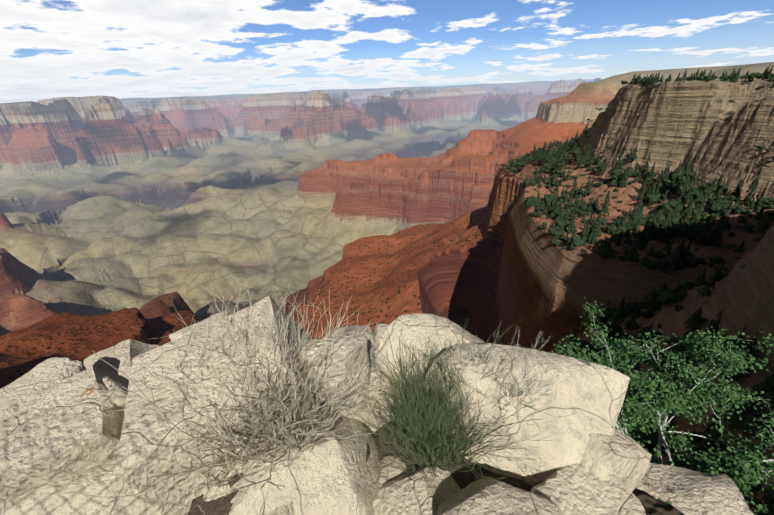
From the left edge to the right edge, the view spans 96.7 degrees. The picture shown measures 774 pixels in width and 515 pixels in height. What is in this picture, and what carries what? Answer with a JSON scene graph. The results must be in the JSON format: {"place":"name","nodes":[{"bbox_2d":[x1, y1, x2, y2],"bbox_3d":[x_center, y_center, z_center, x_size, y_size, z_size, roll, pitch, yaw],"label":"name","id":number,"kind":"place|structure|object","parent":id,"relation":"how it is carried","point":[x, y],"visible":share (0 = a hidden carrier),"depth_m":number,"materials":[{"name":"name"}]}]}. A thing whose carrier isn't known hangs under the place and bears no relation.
{"place":"outdoors","nodes":[
{"label":"outdoors","id":0,"kind":"place"},
{"bbox_2d":[0,62,773,514],"bbox_3d":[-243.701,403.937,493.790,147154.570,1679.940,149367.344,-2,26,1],"label":"terrain","id":1,"kind":"structure","parent":0,"point":[130,218],"depth_m":2095.48,"materials":[{"name":"red stone"}]},
{"bbox_2d":[0,296,753,514],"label":"rocks","id":2,"kind":"object","parent":1,"relation":"on","point":[60,439],"visible":0.67,"depth_m":2.04,"materials":[{"name":"stone"}]},
{"bbox_2d":[69,273,383,514],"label":"dry shrub","id":3,"kind":"object","parent":2,"relation":"on","point":[294,425],"visible":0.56,"depth_m":1.86,"materials":[{"name":"grey plant"}]},
{"bbox_2d":[90,322,563,471],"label":"grey shrubs","id":4,"kind":"object","parent":2,"relation":"on","point":[505,388],"visible":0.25,"depth_m":2.10,"materials":[{"name":"grey plant"}]},
{"bbox_2d":[188,421,529,514],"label":"soil debris","id":5,"kind":"object","parent":2,"relation":"on","point":[462,479],"visible":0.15,"depth_m":2.17,"materials":[{"name":"brown soil"}]},
{"bbox_2d":[332,303,578,502],"bbox_3d":[0.378,0.801,2.253,1.377,1.173,1.372,-2,26,1],"label":"green mormon tea","id":6,"kind":"object","parent":2,"relation":"on","point":[429,435],"visible":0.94,"depth_m":2.08,"materials":[{"name":"green plant"}]},
{"bbox_2d":[433,65,773,514],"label":"trees","id":7,"kind":"object","parent":1,"relation":"on","point":[662,222],"visible":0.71,"depth_m":227.17,"materials":[{"name":"green plant"}]},
{"bbox_2d":[518,300,773,514],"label":"leafy bush","id":8,"kind":"object","parent":1,"relation":"on","point":[743,468],"visible":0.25,"depth_m":3.32,"materials":[{"name":"green plant"}]},
{"bbox_2d":[0,0,773,102],"label":"sky","id":9,"kind":"structure","parent":0,"point":[120,49],"materials":[{"name":"blue"}]}
]}

